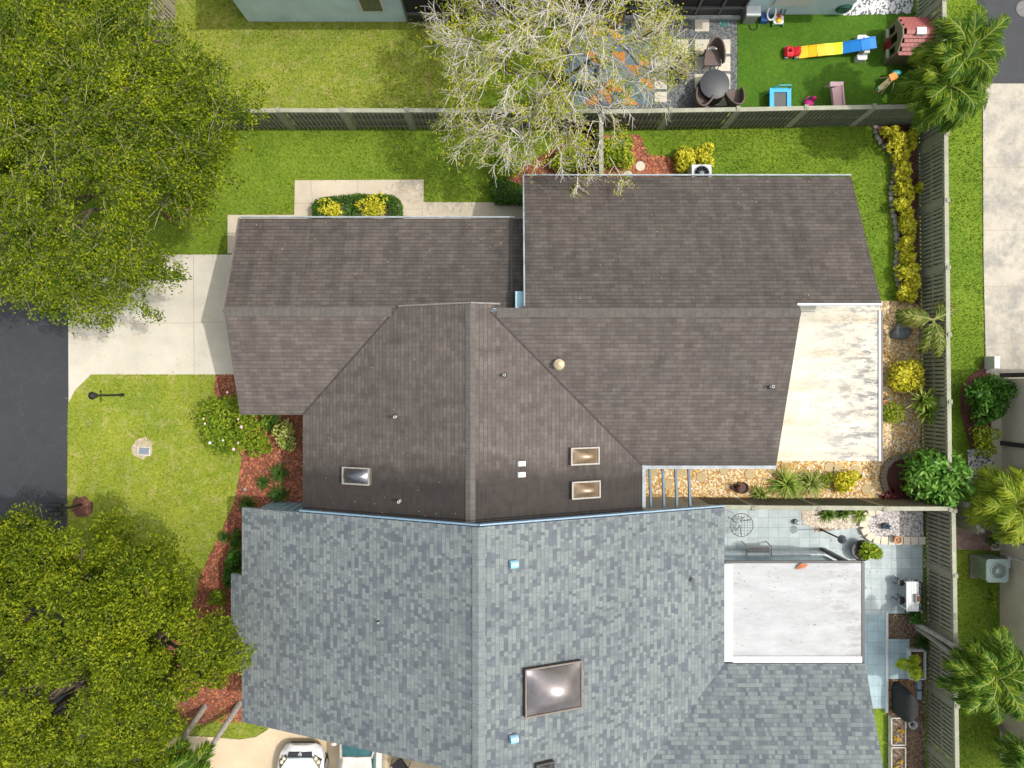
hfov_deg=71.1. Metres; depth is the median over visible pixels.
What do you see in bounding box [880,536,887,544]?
kerb block
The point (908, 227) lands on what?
shrub
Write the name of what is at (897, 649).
blue landing
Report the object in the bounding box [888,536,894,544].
kerb block
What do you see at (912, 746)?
soil chips
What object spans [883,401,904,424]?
shrub
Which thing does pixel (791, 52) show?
toy car
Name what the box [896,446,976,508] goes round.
shrub
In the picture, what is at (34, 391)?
road
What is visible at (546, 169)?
tree bed mulch
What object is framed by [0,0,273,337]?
tree
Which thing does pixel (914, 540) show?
kerb block
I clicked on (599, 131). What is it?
fence
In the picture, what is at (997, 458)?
patio
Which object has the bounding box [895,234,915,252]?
shrub
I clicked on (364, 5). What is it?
window
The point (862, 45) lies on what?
toy ramp
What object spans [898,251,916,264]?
shrub
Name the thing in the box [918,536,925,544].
kerb block
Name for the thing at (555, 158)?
shrub
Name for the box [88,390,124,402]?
lamp post
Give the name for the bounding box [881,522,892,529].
fountain ornament
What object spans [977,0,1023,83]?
asphalt
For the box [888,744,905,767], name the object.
raised bed
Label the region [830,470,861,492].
shrub
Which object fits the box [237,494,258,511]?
liriope
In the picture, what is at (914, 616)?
shrub
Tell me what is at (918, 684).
concrete block
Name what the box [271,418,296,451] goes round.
shrub
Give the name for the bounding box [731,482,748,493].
fire bowl
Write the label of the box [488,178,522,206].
hedge
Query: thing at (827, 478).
shrub
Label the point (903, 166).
shrub
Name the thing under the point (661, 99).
stepping stone
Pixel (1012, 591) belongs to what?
house
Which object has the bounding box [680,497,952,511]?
fence
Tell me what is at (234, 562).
shrub
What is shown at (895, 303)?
golden gravel
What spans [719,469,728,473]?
stepping stone
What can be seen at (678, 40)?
stepping stone
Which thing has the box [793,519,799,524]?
gazing ball
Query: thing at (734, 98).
wicker chair
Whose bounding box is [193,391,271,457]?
shrub
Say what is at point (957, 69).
palm tree
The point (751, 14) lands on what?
storage box
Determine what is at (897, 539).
flower pot
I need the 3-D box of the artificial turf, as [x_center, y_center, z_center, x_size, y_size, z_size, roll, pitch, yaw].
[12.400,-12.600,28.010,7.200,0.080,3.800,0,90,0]
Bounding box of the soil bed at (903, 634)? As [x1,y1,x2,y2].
[888,614,922,638]
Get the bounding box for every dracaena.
[340,202,363,218]
[907,384,951,428]
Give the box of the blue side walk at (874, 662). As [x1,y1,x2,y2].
[864,614,884,708]
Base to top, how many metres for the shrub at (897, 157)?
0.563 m
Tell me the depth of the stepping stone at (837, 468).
27.94 m
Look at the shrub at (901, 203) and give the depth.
27.46 m
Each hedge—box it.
[311,193,403,218]
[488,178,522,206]
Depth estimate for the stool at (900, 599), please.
27.52 m
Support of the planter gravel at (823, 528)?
on the ground at (488, 96)
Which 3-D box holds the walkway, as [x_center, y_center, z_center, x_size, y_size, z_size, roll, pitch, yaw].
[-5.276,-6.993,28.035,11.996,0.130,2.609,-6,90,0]
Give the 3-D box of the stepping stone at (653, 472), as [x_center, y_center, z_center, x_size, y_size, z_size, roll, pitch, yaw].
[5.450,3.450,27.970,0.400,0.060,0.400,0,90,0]
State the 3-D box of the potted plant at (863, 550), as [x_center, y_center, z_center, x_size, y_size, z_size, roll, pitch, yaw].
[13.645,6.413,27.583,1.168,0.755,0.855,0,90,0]
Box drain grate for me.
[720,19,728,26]
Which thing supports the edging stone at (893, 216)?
on the yard lawn at (757, 149)
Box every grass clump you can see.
[764,465,809,499]
[795,466,826,499]
[912,632,933,655]
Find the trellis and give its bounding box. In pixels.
[915,579,929,613]
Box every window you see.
[356,0,386,11]
[724,555,831,561]
[773,0,813,5]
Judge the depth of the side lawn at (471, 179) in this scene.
28.00 m
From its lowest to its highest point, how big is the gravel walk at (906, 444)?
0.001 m
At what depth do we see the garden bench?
27.53 m
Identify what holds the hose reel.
attached to the house at (328, 10)
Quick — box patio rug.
[570,25,652,104]
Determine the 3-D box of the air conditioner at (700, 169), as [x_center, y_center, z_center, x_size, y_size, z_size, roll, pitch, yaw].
[7.200,-7.990,27.560,0.740,0.800,0.670,0,90,0]
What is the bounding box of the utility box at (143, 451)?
[137,446,150,455]
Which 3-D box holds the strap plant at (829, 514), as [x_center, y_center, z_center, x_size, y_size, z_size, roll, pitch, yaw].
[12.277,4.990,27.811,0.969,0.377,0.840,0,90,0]
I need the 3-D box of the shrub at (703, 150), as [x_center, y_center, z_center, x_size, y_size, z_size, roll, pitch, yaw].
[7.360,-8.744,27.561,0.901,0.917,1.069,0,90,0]
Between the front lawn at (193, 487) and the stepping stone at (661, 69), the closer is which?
the stepping stone at (661, 69)
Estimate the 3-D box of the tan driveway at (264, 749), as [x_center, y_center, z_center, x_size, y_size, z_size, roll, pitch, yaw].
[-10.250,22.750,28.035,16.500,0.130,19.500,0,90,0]
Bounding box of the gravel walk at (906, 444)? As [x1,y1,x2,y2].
[883,419,921,461]
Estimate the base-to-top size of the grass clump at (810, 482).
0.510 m
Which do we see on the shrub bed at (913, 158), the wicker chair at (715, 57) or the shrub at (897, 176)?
the shrub at (897, 176)
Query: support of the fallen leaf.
on the house at (606, 640)
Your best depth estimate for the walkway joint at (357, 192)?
27.97 m
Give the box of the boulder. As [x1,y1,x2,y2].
[890,322,911,339]
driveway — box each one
[68,255,233,400]
[163,728,442,767]
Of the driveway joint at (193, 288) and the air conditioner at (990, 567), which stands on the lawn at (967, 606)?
the air conditioner at (990, 567)
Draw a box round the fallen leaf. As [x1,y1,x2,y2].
[796,563,807,569]
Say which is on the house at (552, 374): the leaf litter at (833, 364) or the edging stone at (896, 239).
the leaf litter at (833, 364)
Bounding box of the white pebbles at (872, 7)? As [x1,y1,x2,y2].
[842,0,913,15]
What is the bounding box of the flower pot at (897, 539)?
[893,536,901,543]
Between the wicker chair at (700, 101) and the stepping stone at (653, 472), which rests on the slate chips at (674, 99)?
the wicker chair at (700, 101)
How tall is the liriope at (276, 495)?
0.343 m
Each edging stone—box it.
[874,133,879,139]
[888,190,894,195]
[888,196,893,202]
[890,213,897,218]
[892,219,897,225]
[893,230,899,235]
[893,236,900,241]
[893,259,899,264]
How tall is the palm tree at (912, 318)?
1.985 m
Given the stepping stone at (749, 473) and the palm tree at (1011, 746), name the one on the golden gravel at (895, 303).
the stepping stone at (749, 473)
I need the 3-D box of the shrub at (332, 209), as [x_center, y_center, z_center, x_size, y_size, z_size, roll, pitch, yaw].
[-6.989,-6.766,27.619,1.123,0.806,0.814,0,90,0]
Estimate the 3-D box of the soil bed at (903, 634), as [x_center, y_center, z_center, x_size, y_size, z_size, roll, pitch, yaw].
[15.363,9.475,28.012,1.375,0.075,0.950,0,90,0]
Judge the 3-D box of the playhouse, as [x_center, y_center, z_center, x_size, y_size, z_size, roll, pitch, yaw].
[15.055,-13.100,27.225,1.290,1.490,1.440,0,90,0]
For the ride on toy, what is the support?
on the artificial turf
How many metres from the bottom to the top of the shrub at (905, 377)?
1.097 m
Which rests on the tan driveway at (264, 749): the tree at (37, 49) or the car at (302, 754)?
the car at (302, 754)
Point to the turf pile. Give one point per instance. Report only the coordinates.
(830, 69)
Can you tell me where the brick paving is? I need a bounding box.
[956,520,990,550]
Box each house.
[222,174,882,522]
[231,497,882,767]
[233,0,856,22]
[1000,373,1023,758]
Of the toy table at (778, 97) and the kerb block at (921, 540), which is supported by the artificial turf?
the toy table at (778, 97)
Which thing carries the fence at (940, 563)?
on the lawn at (967, 606)
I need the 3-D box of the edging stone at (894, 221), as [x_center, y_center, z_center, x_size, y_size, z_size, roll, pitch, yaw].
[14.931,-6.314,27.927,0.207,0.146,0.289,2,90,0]
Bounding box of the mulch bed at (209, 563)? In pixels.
[166,374,302,721]
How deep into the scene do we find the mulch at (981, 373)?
27.98 m
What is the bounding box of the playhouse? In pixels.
[883,17,935,64]
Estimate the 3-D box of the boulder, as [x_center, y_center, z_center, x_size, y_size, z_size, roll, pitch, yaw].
[15.125,-2.043,27.863,0.662,0.580,0.742,21,90,0]
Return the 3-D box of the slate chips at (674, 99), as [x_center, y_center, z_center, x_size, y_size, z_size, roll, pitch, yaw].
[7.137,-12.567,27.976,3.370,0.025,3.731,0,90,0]
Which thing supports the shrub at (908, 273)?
on the shrub bed at (913, 158)
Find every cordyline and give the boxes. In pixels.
[878,493,893,499]
[882,486,899,499]
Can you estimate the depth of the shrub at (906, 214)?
27.48 m
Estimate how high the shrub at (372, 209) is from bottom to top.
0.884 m
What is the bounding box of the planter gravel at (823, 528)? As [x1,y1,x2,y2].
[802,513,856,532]
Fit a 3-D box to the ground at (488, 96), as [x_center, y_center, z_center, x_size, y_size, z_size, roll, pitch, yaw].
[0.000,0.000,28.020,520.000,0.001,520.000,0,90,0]
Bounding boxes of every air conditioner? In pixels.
[687,165,710,176]
[969,554,1008,581]
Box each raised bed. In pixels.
[888,715,905,745]
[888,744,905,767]
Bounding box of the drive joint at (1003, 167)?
[984,167,1023,286]
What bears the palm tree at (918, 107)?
on the ground at (488, 96)
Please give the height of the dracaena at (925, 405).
1.483 m
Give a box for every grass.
[170,699,267,738]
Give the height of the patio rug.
0.001 m
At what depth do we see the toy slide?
27.48 m
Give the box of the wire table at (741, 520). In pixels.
[729,513,753,536]
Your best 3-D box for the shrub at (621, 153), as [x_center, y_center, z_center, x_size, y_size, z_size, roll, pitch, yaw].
[4.068,-8.927,27.497,1.370,1.099,1.431,0,90,0]
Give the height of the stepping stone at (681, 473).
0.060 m
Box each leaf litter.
[69,372,244,617]
[84,4,432,107]
[84,127,558,255]
[659,327,919,497]
[737,566,851,645]
[782,313,876,454]
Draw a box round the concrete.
[982,84,1023,372]
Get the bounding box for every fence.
[148,0,175,59]
[217,107,600,130]
[594,103,915,130]
[594,113,603,176]
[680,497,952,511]
[915,0,953,470]
[924,508,959,767]
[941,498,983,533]
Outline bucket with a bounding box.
[906,721,917,729]
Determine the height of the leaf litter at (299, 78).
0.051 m
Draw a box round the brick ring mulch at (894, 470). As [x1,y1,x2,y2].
[884,459,914,498]
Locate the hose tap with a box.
[1006,556,1011,567]
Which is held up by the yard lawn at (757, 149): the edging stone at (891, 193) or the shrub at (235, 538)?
the edging stone at (891, 193)
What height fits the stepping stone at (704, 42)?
0.045 m
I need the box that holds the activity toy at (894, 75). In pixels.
[875,70,901,93]
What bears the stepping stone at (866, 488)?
on the golden gravel at (895, 303)
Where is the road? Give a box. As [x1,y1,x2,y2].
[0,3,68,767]
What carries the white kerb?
on the blue side walk at (874, 662)
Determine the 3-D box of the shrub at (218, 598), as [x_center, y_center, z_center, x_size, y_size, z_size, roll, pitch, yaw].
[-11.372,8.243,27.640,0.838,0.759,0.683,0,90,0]
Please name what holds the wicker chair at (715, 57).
on the stepping stone at (725, 66)
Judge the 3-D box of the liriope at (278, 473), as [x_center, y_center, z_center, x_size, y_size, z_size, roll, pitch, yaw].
[-9.069,3.484,27.828,0.920,0.343,0.972,-26,90,0]
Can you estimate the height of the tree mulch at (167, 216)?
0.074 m
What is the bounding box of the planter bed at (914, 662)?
[895,648,925,680]
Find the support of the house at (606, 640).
on the ground at (488, 96)
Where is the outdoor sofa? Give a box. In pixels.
[561,67,598,89]
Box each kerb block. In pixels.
[857,519,867,527]
[858,526,869,535]
[862,511,870,521]
[863,532,874,541]
[865,510,875,516]
[871,535,880,543]
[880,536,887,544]
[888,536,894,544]
[903,537,910,544]
[910,537,917,544]
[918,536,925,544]
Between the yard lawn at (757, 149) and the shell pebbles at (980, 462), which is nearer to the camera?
the shell pebbles at (980, 462)
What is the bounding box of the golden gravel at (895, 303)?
[646,301,920,498]
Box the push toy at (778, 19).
[771,9,785,26]
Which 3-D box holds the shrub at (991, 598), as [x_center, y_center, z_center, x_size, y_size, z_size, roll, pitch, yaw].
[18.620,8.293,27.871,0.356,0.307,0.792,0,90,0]
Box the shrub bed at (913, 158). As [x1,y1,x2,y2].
[877,124,919,302]
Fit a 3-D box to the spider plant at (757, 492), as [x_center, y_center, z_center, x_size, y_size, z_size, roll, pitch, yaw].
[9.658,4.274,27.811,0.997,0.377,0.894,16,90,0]
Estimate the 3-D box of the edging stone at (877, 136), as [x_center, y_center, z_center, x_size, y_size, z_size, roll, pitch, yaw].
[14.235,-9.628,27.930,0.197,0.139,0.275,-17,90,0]
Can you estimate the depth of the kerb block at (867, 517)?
27.78 m
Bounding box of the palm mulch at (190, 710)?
[172,694,220,723]
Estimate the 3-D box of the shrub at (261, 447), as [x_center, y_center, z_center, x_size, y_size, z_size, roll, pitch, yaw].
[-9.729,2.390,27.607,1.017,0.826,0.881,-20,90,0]
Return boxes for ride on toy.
[759,8,776,23]
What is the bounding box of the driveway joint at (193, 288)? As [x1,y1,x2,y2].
[193,255,207,322]
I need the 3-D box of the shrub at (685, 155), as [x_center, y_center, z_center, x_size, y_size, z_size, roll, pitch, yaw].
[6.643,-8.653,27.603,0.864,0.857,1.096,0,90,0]
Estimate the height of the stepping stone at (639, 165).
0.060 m
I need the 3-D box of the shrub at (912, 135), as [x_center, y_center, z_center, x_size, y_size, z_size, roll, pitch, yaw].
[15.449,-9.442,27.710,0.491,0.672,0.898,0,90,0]
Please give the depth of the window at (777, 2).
27.03 m
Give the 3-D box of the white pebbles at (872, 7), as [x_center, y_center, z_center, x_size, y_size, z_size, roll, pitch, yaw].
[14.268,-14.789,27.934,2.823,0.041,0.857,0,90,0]
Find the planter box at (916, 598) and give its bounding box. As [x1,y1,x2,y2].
[914,594,919,602]
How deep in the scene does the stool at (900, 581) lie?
27.52 m
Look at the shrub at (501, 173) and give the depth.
27.40 m
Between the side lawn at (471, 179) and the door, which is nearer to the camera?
the door
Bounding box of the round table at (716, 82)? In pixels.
[695,69,729,105]
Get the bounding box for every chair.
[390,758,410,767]
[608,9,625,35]
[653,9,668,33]
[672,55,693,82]
[691,87,713,107]
[702,36,725,69]
[724,86,744,106]
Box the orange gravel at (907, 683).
[889,680,917,714]
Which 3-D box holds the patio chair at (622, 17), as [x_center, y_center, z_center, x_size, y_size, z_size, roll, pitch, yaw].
[4.046,-14.112,27.417,0.632,1.122,1.077,0,90,0]
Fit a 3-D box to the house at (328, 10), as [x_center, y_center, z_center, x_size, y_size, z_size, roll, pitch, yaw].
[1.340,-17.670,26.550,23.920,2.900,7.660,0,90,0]
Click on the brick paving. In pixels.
(966, 540)
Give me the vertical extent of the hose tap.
0.650 m
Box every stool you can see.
[892,593,904,603]
[893,575,904,585]
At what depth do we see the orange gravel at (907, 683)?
27.97 m
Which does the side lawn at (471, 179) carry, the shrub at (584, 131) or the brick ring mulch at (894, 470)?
the shrub at (584, 131)
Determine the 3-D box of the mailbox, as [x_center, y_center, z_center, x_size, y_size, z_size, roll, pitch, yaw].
[-17.098,4.720,27.398,0.650,1.205,0.560,0,90,0]
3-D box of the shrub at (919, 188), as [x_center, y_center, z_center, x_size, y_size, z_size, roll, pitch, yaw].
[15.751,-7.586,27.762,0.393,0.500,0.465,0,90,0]
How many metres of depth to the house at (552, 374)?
24.10 m
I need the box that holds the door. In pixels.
[883,38,890,51]
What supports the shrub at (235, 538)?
on the mulch bed at (209, 563)
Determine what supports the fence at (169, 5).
on the back lawn at (314, 71)
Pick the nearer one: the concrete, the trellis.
the trellis
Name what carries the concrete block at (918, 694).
on the orange gravel at (907, 683)
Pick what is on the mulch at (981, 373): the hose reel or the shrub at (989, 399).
the shrub at (989, 399)
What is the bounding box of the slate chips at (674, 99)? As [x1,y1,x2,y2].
[652,20,737,108]
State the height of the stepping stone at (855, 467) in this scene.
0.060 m
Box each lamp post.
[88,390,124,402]
[820,528,845,543]
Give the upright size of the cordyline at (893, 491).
0.342 m
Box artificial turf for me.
[737,12,918,106]
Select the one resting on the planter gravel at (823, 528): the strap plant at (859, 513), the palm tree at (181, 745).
the strap plant at (859, 513)
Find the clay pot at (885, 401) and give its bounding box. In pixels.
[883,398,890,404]
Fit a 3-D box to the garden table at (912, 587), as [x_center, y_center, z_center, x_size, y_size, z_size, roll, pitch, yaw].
[15.248,8.088,27.621,0.465,0.678,1.130,0,90,0]
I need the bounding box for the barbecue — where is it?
[889,681,918,721]
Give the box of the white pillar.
[984,356,999,368]
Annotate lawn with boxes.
[67,0,478,113]
[67,125,588,254]
[67,374,244,642]
[160,687,267,739]
[605,124,921,307]
[924,0,983,488]
[925,550,1000,767]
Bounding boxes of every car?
[277,741,328,767]
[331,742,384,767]
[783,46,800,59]
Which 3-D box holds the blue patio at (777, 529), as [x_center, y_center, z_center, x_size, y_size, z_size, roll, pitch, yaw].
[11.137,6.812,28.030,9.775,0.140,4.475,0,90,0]
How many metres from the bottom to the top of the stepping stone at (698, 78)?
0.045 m
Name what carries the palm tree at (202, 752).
on the palm lawn at (251, 727)
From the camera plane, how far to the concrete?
27.97 m
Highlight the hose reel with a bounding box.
[835,4,851,12]
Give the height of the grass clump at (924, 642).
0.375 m
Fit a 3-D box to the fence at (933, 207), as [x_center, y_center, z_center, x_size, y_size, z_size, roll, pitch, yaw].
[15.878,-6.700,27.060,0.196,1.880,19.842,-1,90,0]
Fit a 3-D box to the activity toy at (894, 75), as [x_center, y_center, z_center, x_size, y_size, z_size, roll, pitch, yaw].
[14.570,-11.681,27.726,0.828,0.512,0.762,0,90,0]
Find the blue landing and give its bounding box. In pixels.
[888,639,909,678]
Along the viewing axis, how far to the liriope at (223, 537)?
27.78 m
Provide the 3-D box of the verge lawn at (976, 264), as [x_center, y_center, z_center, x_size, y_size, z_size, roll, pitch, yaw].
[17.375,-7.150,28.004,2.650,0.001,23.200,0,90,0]
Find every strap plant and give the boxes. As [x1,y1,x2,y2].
[815,510,837,523]
[835,510,854,520]
[851,510,869,522]
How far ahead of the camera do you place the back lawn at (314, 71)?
28.00 m
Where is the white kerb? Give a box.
[884,612,887,712]
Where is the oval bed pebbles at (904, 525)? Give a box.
[863,511,923,536]
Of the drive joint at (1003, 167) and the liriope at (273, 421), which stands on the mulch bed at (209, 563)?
the liriope at (273, 421)
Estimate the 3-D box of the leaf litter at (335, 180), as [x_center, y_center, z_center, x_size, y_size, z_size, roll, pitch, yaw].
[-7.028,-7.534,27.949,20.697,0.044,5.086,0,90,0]
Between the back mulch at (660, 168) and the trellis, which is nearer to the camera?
the trellis
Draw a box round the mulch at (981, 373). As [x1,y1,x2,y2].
[959,362,990,449]
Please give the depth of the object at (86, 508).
27.98 m
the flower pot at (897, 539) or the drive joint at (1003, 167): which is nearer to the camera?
the flower pot at (897, 539)
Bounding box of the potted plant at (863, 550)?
[851,540,882,560]
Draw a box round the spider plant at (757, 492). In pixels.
[747,482,771,499]
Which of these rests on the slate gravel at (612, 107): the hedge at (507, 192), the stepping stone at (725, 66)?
the stepping stone at (725, 66)
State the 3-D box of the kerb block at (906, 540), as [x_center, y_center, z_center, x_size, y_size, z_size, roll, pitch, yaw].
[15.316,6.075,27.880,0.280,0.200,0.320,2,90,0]
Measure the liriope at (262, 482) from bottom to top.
0.344 m
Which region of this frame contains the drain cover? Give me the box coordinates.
[1016,1,1023,16]
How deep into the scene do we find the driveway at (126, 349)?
27.96 m
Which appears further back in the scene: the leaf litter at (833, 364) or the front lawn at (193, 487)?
the front lawn at (193, 487)
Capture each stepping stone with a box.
[635,161,644,170]
[647,469,656,477]
[654,57,666,70]
[654,74,666,88]
[654,92,666,101]
[665,479,672,488]
[673,39,687,53]
[677,469,685,477]
[695,19,708,31]
[695,39,708,53]
[695,57,708,70]
[695,74,702,88]
[696,472,705,481]
[715,39,729,53]
[715,57,729,70]
[715,96,726,105]
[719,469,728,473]
[745,469,754,478]
[767,466,776,472]
[824,462,833,471]
[833,464,842,472]
[850,465,860,475]
[861,484,871,493]
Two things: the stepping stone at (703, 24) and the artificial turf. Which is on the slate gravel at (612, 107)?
the stepping stone at (703, 24)
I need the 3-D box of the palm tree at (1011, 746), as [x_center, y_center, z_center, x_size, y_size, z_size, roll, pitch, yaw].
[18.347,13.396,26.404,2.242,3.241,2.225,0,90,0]
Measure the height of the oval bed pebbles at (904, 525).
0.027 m
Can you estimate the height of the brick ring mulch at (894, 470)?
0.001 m
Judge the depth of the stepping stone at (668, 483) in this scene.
27.94 m
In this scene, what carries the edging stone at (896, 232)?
on the yard lawn at (757, 149)
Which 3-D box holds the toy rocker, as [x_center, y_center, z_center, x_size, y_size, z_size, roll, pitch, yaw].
[11.547,-10.953,27.795,0.402,0.390,0.472,14,90,0]
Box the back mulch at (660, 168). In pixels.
[604,136,674,176]
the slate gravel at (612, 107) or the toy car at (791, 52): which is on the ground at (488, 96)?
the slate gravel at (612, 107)
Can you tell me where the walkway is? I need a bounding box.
[228,180,522,253]
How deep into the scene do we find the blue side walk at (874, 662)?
27.94 m
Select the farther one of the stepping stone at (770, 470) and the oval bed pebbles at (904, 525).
the stepping stone at (770, 470)
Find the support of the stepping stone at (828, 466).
on the golden gravel at (895, 303)
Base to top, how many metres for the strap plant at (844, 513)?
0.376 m
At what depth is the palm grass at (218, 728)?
27.98 m
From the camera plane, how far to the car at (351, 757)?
26.44 m
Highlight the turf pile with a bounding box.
[740,15,912,105]
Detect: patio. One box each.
[724,509,922,615]
[990,373,1023,550]
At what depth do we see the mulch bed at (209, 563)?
27.98 m
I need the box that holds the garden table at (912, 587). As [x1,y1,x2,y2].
[898,578,918,610]
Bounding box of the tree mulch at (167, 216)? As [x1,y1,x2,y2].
[162,198,190,225]
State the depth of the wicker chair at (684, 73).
27.44 m
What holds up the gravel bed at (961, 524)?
on the ground at (488, 96)
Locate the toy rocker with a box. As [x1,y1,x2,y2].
[804,95,816,105]
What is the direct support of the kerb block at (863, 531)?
on the blue patio at (777, 529)
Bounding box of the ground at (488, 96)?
[66,0,1003,767]
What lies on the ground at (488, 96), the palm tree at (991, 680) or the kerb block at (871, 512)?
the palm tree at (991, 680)
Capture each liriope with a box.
[217,529,229,543]
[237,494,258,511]
[256,475,271,490]
[259,415,284,435]
[266,483,290,502]
[268,461,290,484]
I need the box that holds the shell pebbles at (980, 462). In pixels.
[967,449,993,484]
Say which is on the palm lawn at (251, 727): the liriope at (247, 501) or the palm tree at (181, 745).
the palm tree at (181, 745)
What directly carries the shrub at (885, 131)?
on the shrub bed at (913, 158)
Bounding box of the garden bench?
[741,541,771,555]
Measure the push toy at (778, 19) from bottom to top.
0.528 m
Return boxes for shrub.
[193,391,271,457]
[207,589,227,607]
[222,546,241,589]
[229,528,241,548]
[247,433,273,458]
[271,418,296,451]
[317,197,344,218]
[354,193,387,215]
[487,151,520,178]
[550,144,588,173]
[572,117,592,145]
[603,131,635,169]
[673,146,695,173]
[693,142,714,166]
[821,472,833,488]
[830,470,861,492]
[879,125,900,138]
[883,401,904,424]
[885,131,911,156]
[886,357,925,392]
[890,151,911,164]
[891,192,913,213]
[892,171,907,182]
[892,177,914,200]
[893,262,921,282]
[894,160,912,176]
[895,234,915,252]
[896,280,921,303]
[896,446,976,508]
[897,209,917,226]
[897,218,916,234]
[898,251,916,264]
[904,609,925,624]
[906,129,918,150]
[913,182,924,193]
[962,373,1017,427]
[969,424,1001,457]
[984,528,998,548]
[986,588,995,606]
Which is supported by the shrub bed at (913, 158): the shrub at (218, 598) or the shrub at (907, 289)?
the shrub at (907, 289)
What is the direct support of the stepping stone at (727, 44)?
on the slate gravel at (612, 107)
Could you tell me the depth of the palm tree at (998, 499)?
25.28 m
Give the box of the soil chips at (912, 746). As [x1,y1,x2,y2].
[887,614,924,767]
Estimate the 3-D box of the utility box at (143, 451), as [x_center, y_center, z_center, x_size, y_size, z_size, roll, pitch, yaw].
[-14.357,2.618,28.000,0.512,0.100,0.361,3,90,0]
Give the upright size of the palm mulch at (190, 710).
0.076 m
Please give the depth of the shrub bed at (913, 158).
27.98 m
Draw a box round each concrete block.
[915,680,921,688]
[915,689,921,699]
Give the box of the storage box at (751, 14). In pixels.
[742,6,760,29]
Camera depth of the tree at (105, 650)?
21.75 m
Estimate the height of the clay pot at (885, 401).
0.200 m
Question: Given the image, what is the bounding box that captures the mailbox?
[46,502,81,516]
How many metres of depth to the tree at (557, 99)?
22.59 m
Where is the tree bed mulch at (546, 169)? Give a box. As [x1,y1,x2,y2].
[507,130,595,184]
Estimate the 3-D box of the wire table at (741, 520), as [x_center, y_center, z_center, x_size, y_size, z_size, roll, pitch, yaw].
[8.737,5.367,27.617,0.912,0.703,0.912,0,90,0]
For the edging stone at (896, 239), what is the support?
on the yard lawn at (757, 149)
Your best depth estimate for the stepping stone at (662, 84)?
27.95 m
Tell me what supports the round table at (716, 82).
on the slate chips at (674, 99)
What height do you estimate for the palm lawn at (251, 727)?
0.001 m
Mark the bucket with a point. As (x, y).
(913, 725)
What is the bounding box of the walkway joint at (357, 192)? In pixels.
[295,180,422,215]
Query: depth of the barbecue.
27.21 m
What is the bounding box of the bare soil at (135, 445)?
[131,436,152,459]
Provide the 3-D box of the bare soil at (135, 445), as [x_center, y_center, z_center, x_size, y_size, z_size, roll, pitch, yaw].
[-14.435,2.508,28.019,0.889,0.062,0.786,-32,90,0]
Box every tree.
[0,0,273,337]
[0,501,256,767]
[144,704,206,767]
[162,701,241,767]
[405,0,706,201]
[892,3,1012,134]
[892,67,978,134]
[894,298,956,358]
[908,618,1023,725]
[960,461,1023,545]
[989,723,1023,767]
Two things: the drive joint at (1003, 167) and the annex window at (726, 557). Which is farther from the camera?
the drive joint at (1003, 167)
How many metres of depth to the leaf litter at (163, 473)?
27.95 m
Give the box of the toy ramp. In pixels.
[798,35,876,62]
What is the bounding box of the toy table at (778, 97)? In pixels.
[767,84,791,106]
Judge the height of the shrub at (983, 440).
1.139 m
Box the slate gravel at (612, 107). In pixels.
[563,16,736,108]
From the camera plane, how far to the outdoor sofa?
27.52 m

